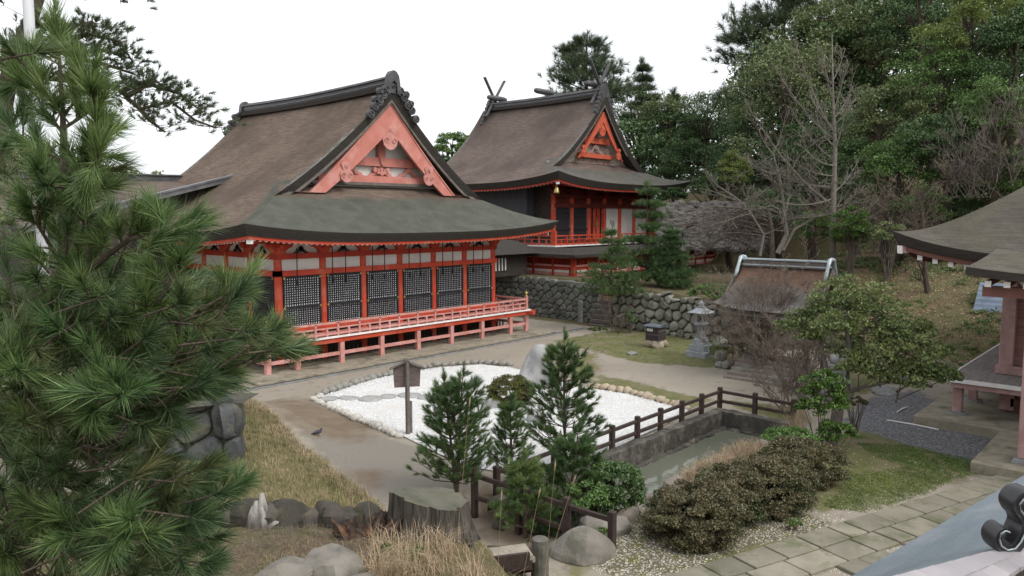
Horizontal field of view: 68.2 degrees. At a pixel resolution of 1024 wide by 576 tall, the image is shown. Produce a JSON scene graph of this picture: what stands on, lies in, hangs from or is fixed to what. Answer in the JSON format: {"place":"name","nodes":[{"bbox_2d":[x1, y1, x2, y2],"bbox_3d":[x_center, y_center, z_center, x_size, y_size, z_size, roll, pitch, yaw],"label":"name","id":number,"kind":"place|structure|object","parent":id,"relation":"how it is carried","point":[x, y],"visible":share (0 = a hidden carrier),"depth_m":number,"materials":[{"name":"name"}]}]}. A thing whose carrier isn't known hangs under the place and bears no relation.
{"place":"outdoors","nodes":[
{"label":"outdoors","id":0,"kind":"place"},
{"bbox_2d":[208,398,386,511],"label":"dry grass","id":1,"kind":"structure","parent":0,"point":[273,441],"depth_m":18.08,"materials":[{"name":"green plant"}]},
{"bbox_2d":[353,514,523,575],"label":"dry grass","id":2,"kind":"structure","parent":0,"point":[379,568],"depth_m":9.57,"materials":[{"name":"plant"}]},
{"bbox_2d":[0,93,1023,575],"bbox_3d":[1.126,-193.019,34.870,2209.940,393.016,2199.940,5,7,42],"label":"ground","id":3,"kind":"structure","parent":0,"point":[374,461],"depth_m":22.51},
{"bbox_2d":[22,0,65,570],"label":"flagpole","id":4,"kind":"object","parent":3,"relation":"on","point":[28,12],"depth_m":8.72,"materials":[{"name":"white metal"}]},
{"bbox_2d":[0,0,247,166],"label":"old pine","id":5,"kind":"object","parent":3,"relation":"on","point":[135,87],"visible":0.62,"depth_m":17.30,"materials":[{"name":"green plant"}]},
{"bbox_2d":[0,390,258,460],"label":"stone wall","id":6,"kind":"structure","parent":3,"relation":"on","point":[212,435],"depth_m":18.23,"materials":[{"name":"grey stone"}]},
{"bbox_2d":[0,0,323,575],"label":"foreground pine","id":7,"kind":"object","parent":3,"relation":"on","point":[45,342],"visible":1,"depth_m":3.46,"materials":[{"name":"green plant"}]},
{"bbox_2d":[255,556,312,575],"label":"boulder","id":8,"kind":"object","parent":3,"relation":"on","point":[290,566],"visible":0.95,"depth_m":8.56,"materials":[{"name":"grey stone"}]},
{"bbox_2d":[272,498,309,528],"bbox_3d":[-3.406,3.552,11.567,0.693,0.595,0.755,5,7,42],"label":"boulder","id":9,"kind":"object","parent":3,"relation":"on","point":[290,511],"visible":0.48,"depth_m":11.45,"materials":[{"name":"stone"}]},
{"bbox_2d":[220,522,398,575],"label":"pine litter","id":10,"kind":"object","parent":3,"relation":"on","point":[284,532],"visible":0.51,"depth_m":10.49,"materials":[{"name":"brown plant"}]},
{"bbox_2d":[303,543,363,575],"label":"boulder","id":11,"kind":"object","parent":3,"relation":"on","point":[332,559],"visible":0.89,"depth_m":8.77,"materials":[{"name":"grey stone"}]},
{"bbox_2d":[155,325,552,385],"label":"hall platform","id":12,"kind":"structure","parent":3,"relation":"on","point":[314,367],"depth_m":34.10,"materials":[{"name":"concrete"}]},
{"bbox_2d":[80,70,558,374],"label":"worship hall","id":13,"kind":"structure","parent":12,"relation":"on","point":[368,215],"depth_m":35.93,"materials":[{"name":"red wood"}]},
{"bbox_2d":[0,170,234,347],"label":"connecting roof","id":14,"kind":"structure","parent":13,"relation":"attached to","point":[166,183],"depth_m":35.85,"materials":[{"name":"grey wood"}]},
{"bbox_2d":[331,487,480,546],"bbox_3d":[-1.545,3.335,11.025,2.186,0.763,1.056,-1,6,-8],"label":"tree stump","id":15,"kind":"object","parent":3,"relation":"on","point":[437,505],"visible":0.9,"depth_m":10.80,"materials":[{"name":"grey wood"}]},
{"bbox_2d":[389,358,424,433],"bbox_3d":[-3.058,3.201,22.081,1.000,2.310,0.260,-1,6,-14],"label":"notice board","id":16,"kind":"object","parent":3,"relation":"on","point":[406,373],"visible":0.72,"depth_m":22.00,"materials":[{"name":"brown wood"}]},
{"bbox_2d":[230,328,586,392],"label":"gutter kerb","id":17,"kind":"structure","parent":3,"relation":"on","point":[290,382],"depth_m":32.41,"materials":[{"name":"grey stone"}]},
{"bbox_2d":[404,359,510,491],"bbox_3d":[-1.258,3.164,17.202,2.345,3.225,2.252,5,7,42],"label":"pine tree","id":18,"kind":"object","parent":3,"relation":"on","point":[448,409],"visible":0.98,"depth_m":16.99,"materials":[{"name":"green plant"}]},
{"bbox_2d":[321,364,687,469],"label":"white gravel","id":19,"kind":"structure","parent":3,"relation":"on","point":[392,409],"depth_m":25.00,"materials":[{"name":"white gravel"}]},
{"bbox_2d":[518,344,549,388],"bbox_3d":[0.837,2.882,28.083,1.482,1.660,0.934,-1,6,-12],"label":"standing stone","id":20,"kind":"object","parent":19,"relation":"on","point":[531,368],"visible":0.65,"depth_m":27.80,"materials":[{"name":"white stone"}]},
{"bbox_2d":[485,374,536,406],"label":"round bush","id":21,"kind":"object","parent":3,"relation":"on","point":[495,385],"visible":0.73,"depth_m":25.27,"materials":[{"name":"green plant"}]},
{"bbox_2d":[486,387,537,474],"bbox_3d":[-0.032,3.485,17.930,1.350,2.441,1.286,-2,6,-16],"label":"pine tree","id":22,"kind":"object","parent":3,"relation":"on","point":[517,424],"visible":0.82,"depth_m":17.84,"materials":[{"name":"green plant"}]},
{"bbox_2d":[495,240,538,276],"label":"building","id":23,"kind":"structure","parent":3,"relation":"on","point":[511,256],"depth_m":49.01,"materials":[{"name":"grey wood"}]},
{"bbox_2d":[487,442,562,538],"bbox_3d":[0.207,4.222,15.803,1.666,2.141,1.597,5,7,42],"label":"pine tree","id":24,"kind":"object","parent":3,"relation":"on","point":[523,469],"visible":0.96,"depth_m":15.73,"materials":[{"name":"green plant"}]},
{"bbox_2d":[471,466,616,546],"bbox_3d":[0.536,4.827,15.765,3.886,1.380,0.156,5,7,42],"label":"wooden fence","id":25,"kind":"object","parent":3,"relation":"on","point":[610,518],"visible":0.5,"depth_m":15.47,"materials":[{"name":"brown wood"}]},
{"bbox_2d":[495,275,601,322],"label":"stone wall","id":26,"kind":"structure","parent":3,"relation":"on","point":[548,297],"depth_m":47.41,"materials":[{"name":"grey stone"}]},
{"bbox_2d":[519,325,611,456],"bbox_3d":[1.323,2.729,18.956,2.469,3.749,2.295,0,5,-1],"label":"pine tree","id":27,"kind":"object","parent":3,"relation":"on","point":[560,355],"visible":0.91,"depth_m":18.73,"materials":[{"name":"green plant"}]},
{"bbox_2d":[447,59,693,247],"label":"hall","id":28,"kind":"structure","parent":3,"relation":"on","point":[569,163],"depth_m":60.45,"materials":[{"name":"red wood"}]},
{"bbox_2d":[524,417,622,541],"bbox_3d":[1.171,4.452,16.720,2.391,3.357,2.551,-2,6,-17],"label":"pine tree","id":29,"kind":"object","parent":3,"relation":"on","point":[571,445],"visible":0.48,"depth_m":16.45,"materials":[{"name":"green plant"}]},
{"bbox_2d":[548,526,615,566],"bbox_3d":[1.310,5.043,14.337,1.095,1.120,1.029,5,7,42],"label":"boulder","id":30,"kind":"object","parent":3,"relation":"on","point":[583,546],"visible":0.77,"depth_m":14.07,"materials":[{"name":"grey stone"}]},
{"bbox_2d":[559,478,615,525],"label":"shrub","id":31,"kind":"object","parent":3,"relation":"on","point":[597,494],"visible":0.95,"depth_m":15.71,"materials":[{"name":"green plant"}]},
{"bbox_2d":[533,27,649,106],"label":"pine tree","id":32,"kind":"object","parent":3,"relation":"on","point":[564,76],"visible":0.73,"depth_m":88.01,"materials":[{"name":"green plant"}]},
{"bbox_2d":[572,219,652,296],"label":"pine tree","id":33,"kind":"object","parent":3,"relation":"on","point":[611,291],"visible":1,"depth_m":41.70,"materials":[{"name":"green plant"}]},
{"bbox_2d":[582,460,647,514],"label":"shrub","id":34,"kind":"object","parent":3,"relation":"on","point":[629,473],"visible":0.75,"depth_m":16.23,"materials":[{"name":"green plant"}]},
{"bbox_2d":[527,243,715,276],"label":"roofed fence","id":35,"kind":"object","parent":3,"relation":"on","point":[563,261],"visible":0.36,"depth_m":50.12,"materials":[{"name":"paint"}]},
{"bbox_2d":[612,88,661,163],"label":"evergreen tree","id":36,"kind":"object","parent":3,"relation":"on","point":[642,93],"visible":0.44,"depth_m":89.22,"materials":[{"name":"green plant"}]},
{"bbox_2d":[615,54,660,167],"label":"pine tree","id":37,"kind":"object","parent":3,"relation":"on","point":[643,67],"visible":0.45,"depth_m":91.49,"materials":[{"name":"green plant"}]},
{"bbox_2d":[487,408,794,521],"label":"pond wall","id":38,"kind":"structure","parent":3,"relation":"on","point":[638,450],"depth_m":22.50,"materials":[{"name":"grey concrete"}]},
{"bbox_2d":[493,386,796,495],"bbox_3d":[4.188,4.158,20.329,2.606,0.840,10.886,5,7,42],"label":"wooden fence","id":39,"kind":"object","parent":3,"relation":"on","point":[638,420],"visible":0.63,"depth_m":22.77,"materials":[{"name":"brown wood"}]},
{"bbox_2d":[530,426,760,512],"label":"pond foot stones","id":40,"kind":"object","parent":3,"relation":"on","point":[657,456],"visible":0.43,"depth_m":22.49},
{"bbox_2d":[612,178,682,281],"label":"pine tree","id":41,"kind":"object","parent":3,"relation":"on","point":[646,240],"visible":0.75,"depth_m":44.45,"materials":[{"name":"green plant"}]},
{"bbox_2d":[630,90,712,200],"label":"evergreen tree","id":42,"kind":"object","parent":3,"relation":"on","point":[669,103],"visible":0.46,"depth_m":85.53,"materials":[{"name":"green plant"}]},
{"bbox_2d":[645,223,711,288],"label":"conifer","id":43,"kind":"object","parent":3,"relation":"on","point":[670,255],"visible":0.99,"depth_m":43.53,"materials":[{"name":"green plant"}]},
{"bbox_2d":[645,135,732,190],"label":"evergreen tree","id":44,"kind":"object","parent":3,"relation":"on","point":[667,154],"visible":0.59,"depth_m":80.35,"materials":[{"name":"green plant"}]},
{"bbox_2d":[635,478,749,555],"bbox_3d":[3.626,4.547,15.107,2.073,1.307,2.108,5,7,42],"label":"hedge bush","id":45,"kind":"object","parent":3,"relation":"on","point":[699,496],"visible":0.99,"depth_m":14.64,"materials":[{"name":"green plant"}]},
{"bbox_2d":[685,301,713,358],"bbox_3d":[8.597,1.858,34.413,1.000,2.630,1.000,5,7,42],"label":"stone lantern","id":46,"kind":"object","parent":3,"relation":"on","point":[697,349],"visible":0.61,"depth_m":34.22,"materials":[{"name":"grey stone"}]},
{"bbox_2d":[667,88,741,182],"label":"evergreen tree","id":47,"kind":"object","parent":3,"relation":"on","point":[698,118],"visible":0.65,"depth_m":82.38,"materials":[{"name":"green plant"}]},
{"bbox_2d":[612,287,802,348],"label":"stone wall","id":48,"kind":"structure","parent":3,"relation":"on","point":[669,309],"depth_m":40.70,"materials":[{"name":"grey stone"}]},
{"bbox_2d":[655,199,768,253],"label":"bare tree","id":49,"kind":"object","parent":3,"relation":"on","point":[677,206],"depth_m":54.53,"materials":[{"name":"plant"}]},
{"bbox_2d":[658,194,779,269],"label":"weeping bare tree","id":50,"kind":"object","parent":3,"relation":"on","point":[743,226],"visible":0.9,"depth_m":46.72,"materials":[{"name":"plant"}]},
{"bbox_2d":[591,514,848,575],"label":"shell grit","id":51,"kind":"object","parent":3,"relation":"on","point":[700,550],"visible":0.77,"depth_m":14.59,"materials":[{"name":"grey gravel"}]},
{"bbox_2d":[678,473,771,528],"bbox_3d":[4.430,4.515,16.068,1.958,1.145,1.830,0,5,5],"label":"hedge bush","id":52,"kind":"object","parent":3,"relation":"on","point":[747,497],"visible":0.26,"depth_m":15.67,"materials":[{"name":"green plant"}]},
{"bbox_2d":[715,148,754,269],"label":"evergreen tree","id":53,"kind":"object","parent":3,"relation":"on","point":[728,170],"visible":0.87,"depth_m":57.27,"materials":[{"name":"green plant"}]},
{"bbox_2d":[694,98,782,190],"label":"evergreen tree","id":54,"kind":"object","parent":3,"relation":"on","point":[718,156],"visible":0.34,"depth_m":68.80,"materials":[{"name":"green plant"}]},
{"bbox_2d":[691,312,788,365],"bbox_3d":[9.820,2.108,31.357,4.027,2.648,3.475,5,7,42],"label":"bare shrub","id":55,"kind":"object","parent":3,"relation":"on","point":[730,344],"visible":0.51,"depth_m":31.56,"materials":[{"name":"brown plant"}]},
{"bbox_2d":[692,456,818,522],"bbox_3d":[5.306,4.344,16.729,2.687,1.215,2.465,5,7,42],"label":"hedge bush","id":56,"kind":"object","parent":3,"relation":"on","point":[794,485],"visible":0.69,"depth_m":16.34,"materials":[{"name":"green plant"}]},
{"bbox_2d":[692,235,836,365],"bbox_3d":[9.659,0.373,30.733,5.302,5.136,5.670,0,5,-1],"label":"bare shrub","id":57,"kind":"object","parent":3,"relation":"on","point":[763,322],"visible":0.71,"depth_m":29.51,"materials":[{"name":"brown plant"}]},
{"bbox_2d":[737,185,807,257],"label":"evergreen tree","id":58,"kind":"object","parent":3,"relation":"on","point":[776,218],"visible":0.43,"depth_m":53.29,"materials":[{"name":"green plant"}]},
{"bbox_2d":[739,453,822,502],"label":"hedge bush","id":59,"kind":"object","parent":3,"relation":"on","point":[811,476],"visible":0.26,"depth_m":17.24,"materials":[{"name":"green plant"}]},
{"bbox_2d":[712,254,854,386],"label":"thatched gate","id":60,"kind":"structure","parent":3,"relation":"on","point":[742,369],"depth_m":29.99,"materials":[{"name":"brown plant"}]},
{"bbox_2d":[715,23,852,257],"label":"evergreen tree","id":61,"kind":"object","parent":3,"relation":"on","point":[758,81],"visible":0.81,"depth_m":58.17,"materials":[{"name":"green plant"}]},
{"bbox_2d":[695,0,876,137],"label":"pine tree","id":62,"kind":"object","parent":3,"relation":"on","point":[755,15],"visible":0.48,"depth_m":67.02,"materials":[{"name":"green plant"}]},
{"bbox_2d":[748,345,829,411],"bbox_3d":[8.908,2.795,24.566,2.819,2.467,2.238,5,7,42],"label":"bare shrub","id":63,"kind":"object","parent":3,"relation":"on","point":[785,380],"visible":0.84,"depth_m":24.60,"materials":[{"name":"brown plant"}]},
{"bbox_2d":[701,107,885,255],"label":"bare tree","id":64,"kind":"object","parent":3,"relation":"on","point":[783,245],"visible":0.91,"depth_m":43.65,"materials":[{"name":"grey plant"}]},
{"bbox_2d":[724,284,875,393],"bbox_3d":[10.266,1.831,26.936,4.383,3.915,5.000,-1,6,-14],"label":"bare shrub","id":65,"kind":"object","parent":3,"relation":"on","point":[773,351],"visible":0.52,"depth_m":27.12,"materials":[{"name":"brown plant"}]},
{"bbox_2d":[735,34,869,270],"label":"bare tree","id":66,"kind":"object","parent":3,"relation":"on","point":[832,204],"visible":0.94,"depth_m":42.98,"materials":[{"name":"grey plant"}]},
{"bbox_2d":[756,435,853,490],"bbox_3d":[7.077,4.305,18.338,2.231,1.343,1.892,-2,6,-19],"label":"hedge bush","id":67,"kind":"object","parent":3,"relation":"on","point":[811,454],"visible":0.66,"depth_m":17.98,"materials":[{"name":"green plant"}]},
{"bbox_2d":[762,92,867,259],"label":"evergreen tree","id":68,"kind":"object","parent":3,"relation":"on","point":[798,148],"visible":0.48,"depth_m":56.66,"materials":[{"name":"green plant"}]},
{"bbox_2d":[790,211,840,259],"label":"evergreen tree","id":69,"kind":"object","parent":3,"relation":"on","point":[816,225],"visible":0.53,"depth_m":45.86,"materials":[{"name":"green plant"}]},
{"bbox_2d":[617,0,1023,203],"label":"forest","id":70,"kind":"object","parent":3,"relation":"on","point":[644,152],"visible":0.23,"depth_m":66.25,"materials":[{"name":"green plant"}]},
{"bbox_2d":[791,368,852,449],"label":"leafy shrub","id":71,"kind":"object","parent":3,"relation":"on","point":[837,392],"visible":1,"depth_m":19.78,"materials":[{"name":"green plant"}]},
{"bbox_2d":[765,0,881,177],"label":"evergreen tree","id":72,"kind":"object","parent":3,"relation":"on","point":[801,22],"visible":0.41,"depth_m":62.92,"materials":[{"name":"green plant"}]},
{"bbox_2d":[815,418,862,465],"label":"leafy shrub","id":73,"kind":"object","parent":3,"relation":"on","point":[829,425],"visible":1,"depth_m":19.29,"materials":[{"name":"green plant"}]},
{"bbox_2d":[667,475,1016,575],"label":"stone path","id":74,"kind":"structure","parent":3,"relation":"on","point":[853,546],"depth_m":14.77,"materials":[{"name":"stone"}]},
{"bbox_2d":[825,204,874,281],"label":"evergreen tree","id":75,"kind":"object","parent":3,"relation":"on","point":[839,232],"visible":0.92,"depth_m":41.61,"materials":[{"name":"green plant"}]},
{"bbox_2d":[822,135,898,254],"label":"evergreen tree","id":76,"kind":"object","parent":3,"relation":"on","point":[849,149],"visible":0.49,"depth_m":49.52,"materials":[{"name":"green plant"}]},
{"bbox_2d":[814,168,919,253],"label":"bare shrub","id":77,"kind":"object","parent":3,"relation":"on","point":[878,211],"visible":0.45,"depth_m":43.53,"materials":[{"name":"plant"}]},
{"bbox_2d":[772,271,964,447],"bbox_3d":[9.712,2.028,21.061,4.776,5.049,2.877,1,6,12],"label":"clipped tree","id":78,"kind":"object","parent":3,"relation":"on","point":[904,330],"visible":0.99,"depth_m":20.36,"materials":[{"name":"green plant"}]},
{"bbox_2d":[813,0,930,181],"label":"evergreen tree","id":79,"kind":"object","parent":3,"relation":"on","point":[870,51],"visible":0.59,"depth_m":60.83,"materials":[{"name":"green plant"}]},
{"bbox_2d":[866,220,905,281],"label":"shrub","id":80,"kind":"object","parent":3,"relation":"on","point":[881,233],"visible":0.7,"depth_m":40.90,"materials":[{"name":"green plant"}]},
{"bbox_2d":[824,466,948,513],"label":"moss grass","id":81,"kind":"structure","parent":3,"relation":"on","point":[884,485],"depth_m":17.78,"materials":[{"name":"green plant"}]},
{"bbox_2d":[836,73,943,252],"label":"evergreen tree","id":82,"kind":"object","parent":3,"relation":"on","point":[867,114],"visible":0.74,"depth_m":48.71,"materials":[{"name":"green plant"}]},
{"bbox_2d":[853,129,949,264],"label":"evergreen tree","id":83,"kind":"object","parent":3,"relation":"on","point":[904,167],"visible":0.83,"depth_m":44.99,"materials":[{"name":"green plant"}]},
{"bbox_2d":[789,175,1020,369],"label":"undergrowth","id":84,"kind":"object","parent":3,"relation":"on","point":[876,264],"visible":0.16,"depth_m":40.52,"materials":[{"name":"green plant"}]},
{"bbox_2d":[860,169,972,244],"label":"bare shrub","id":85,"kind":"object","parent":3,"relation":"on","point":[930,208],"visible":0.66,"depth_m":42.27,"materials":[{"name":"brown plant"}]},
{"bbox_2d":[858,442,976,479],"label":"moss grass","id":86,"kind":"structure","parent":3,"relation":"on","point":[920,458],"depth_m":19.93,"materials":[{"name":"green plant"}]},
{"bbox_2d":[835,257,1002,358],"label":"hill grass","id":87,"kind":"structure","parent":3,"relation":"on","point":[906,288],"depth_m":36.63,"materials":[{"name":"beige plant"}]},
{"bbox_2d":[838,254,1000,366],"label":"fallen leaves","id":88,"kind":"object","parent":3,"relation":"on","point":[857,277],"visible":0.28,"depth_m":37.21,"materials":[{"name":"brown plant"}]},
{"bbox_2d":[885,185,957,228],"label":"tree","id":89,"kind":"object","parent":3,"relation":"on","point":[939,208],"visible":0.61,"depth_m":43.42,"materials":[{"name":"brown plant"}]},
{"bbox_2d":[863,0,980,169],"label":"evergreen tree","id":90,"kind":"object","parent":3,"relation":"on","point":[924,17],"visible":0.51,"depth_m":58.25,"materials":[{"name":"green plant"}]},
{"bbox_2d":[875,34,1005,227],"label":"evergreen tree","id":91,"kind":"object","parent":3,"relation":"on","point":[939,90],"visible":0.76,"depth_m":48.12,"materials":[{"name":"green plant"}]},
{"bbox_2d":[891,107,1004,223],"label":"evergreen tree","id":92,"kind":"object","parent":3,"relation":"on","point":[932,121],"visible":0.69,"depth_m":43.93,"materials":[{"name":"green plant"}]},
{"bbox_2d":[918,184,987,223],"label":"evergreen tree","id":93,"kind":"object","parent":3,"relation":"on","point":[972,205],"visible":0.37,"depth_m":44.94,"materials":[{"name":"green plant"}]},
{"bbox_2d":[893,187,1023,478],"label":"pavilion","id":94,"kind":"structure","parent":3,"relation":"on","point":[985,397],"depth_m":22.49,"materials":[{"name":"grey wood"}]},
{"bbox_2d":[906,0,1023,198],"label":"evergreen tree","id":95,"kind":"object","parent":3,"relation":"on","point":[974,8],"visible":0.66,"depth_m":48.17,"materials":[{"name":"green plant"}]},
{"bbox_2d":[918,103,1023,198],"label":"bare shrub","id":96,"kind":"object","parent":3,"relation":"on","point":[963,164],"visible":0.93,"depth_m":41.47,"materials":[{"name":"brown plant"}]},
{"bbox_2d":[931,150,1022,206],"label":"evergreen tree","id":97,"kind":"object","parent":3,"relation":"on","point":[984,203],"visible":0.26,"depth_m":44.16,"materials":[{"name":"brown plant"}]},
{"bbox_2d":[950,72,1023,203],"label":"evergreen tree","id":98,"kind":"object","parent":3,"relation":"on","point":[975,98],"visible":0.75,"depth_m":42.86,"materials":[{"name":"green plant"}]},
{"bbox_2d":[960,75,1023,182],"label":"bare shrub","id":99,"kind":"object","parent":3,"relation":"on","point":[995,118],"visible":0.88,"depth_m":39.92,"materials":[{"name":"brown plant"}]},
{"bbox_2d":[962,2,1023,177],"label":"evergreen tree","id":100,"kind":"object","parent":3,"relation":"on","point":[1001,28],"visible":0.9,"depth_m":46.49,"materials":[{"name":"green plant"}]},
{"bbox_2d":[984,125,1023,193],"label":"evergreen tree","id":101,"kind":"object","parent":3,"relation":"on","point":[1020,180],"visible":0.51,"depth_m":42.69,"materials":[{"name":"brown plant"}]},
{"bbox_2d":[0,0,1023,198],"label":"sky","id":102,"kind":"structure","parent":0,"point":[441,52],"materials":[{"name":"white"}]},
{"bbox_2d":[486,535,548,575],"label":"wooden steps","id":103,"kind":"structure","parent":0,"point":[512,558],"depth_m":12.41,"materials":[{"name":"grey wood"}]},
{"bbox_2d":[528,429,760,538],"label":"water","id":104,"kind":"structure","parent":0,"point":[657,473],"depth_m":21.30,"materials":[{"name":"grey liquid"}]},
{"bbox_2d":[669,435,770,480],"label":"dry grass","id":105,"kind":"structure","parent":0,"point":[741,451],"depth_m":19.66,"materials":[{"name":"plant"}]},
{"bbox_2d":[849,392,984,458],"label":"dark gravel","id":106,"kind":"structure","parent":0,"point":[914,427],"depth_m":22.88,"materials":[{"name":"grey gravel"}]},
{"bbox_2d":[852,475,1023,575],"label":"gate roof","id":107,"kind":"structure","parent":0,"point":[984,537],"depth_m":5.16,"materials":[{"name":"grey metal"}]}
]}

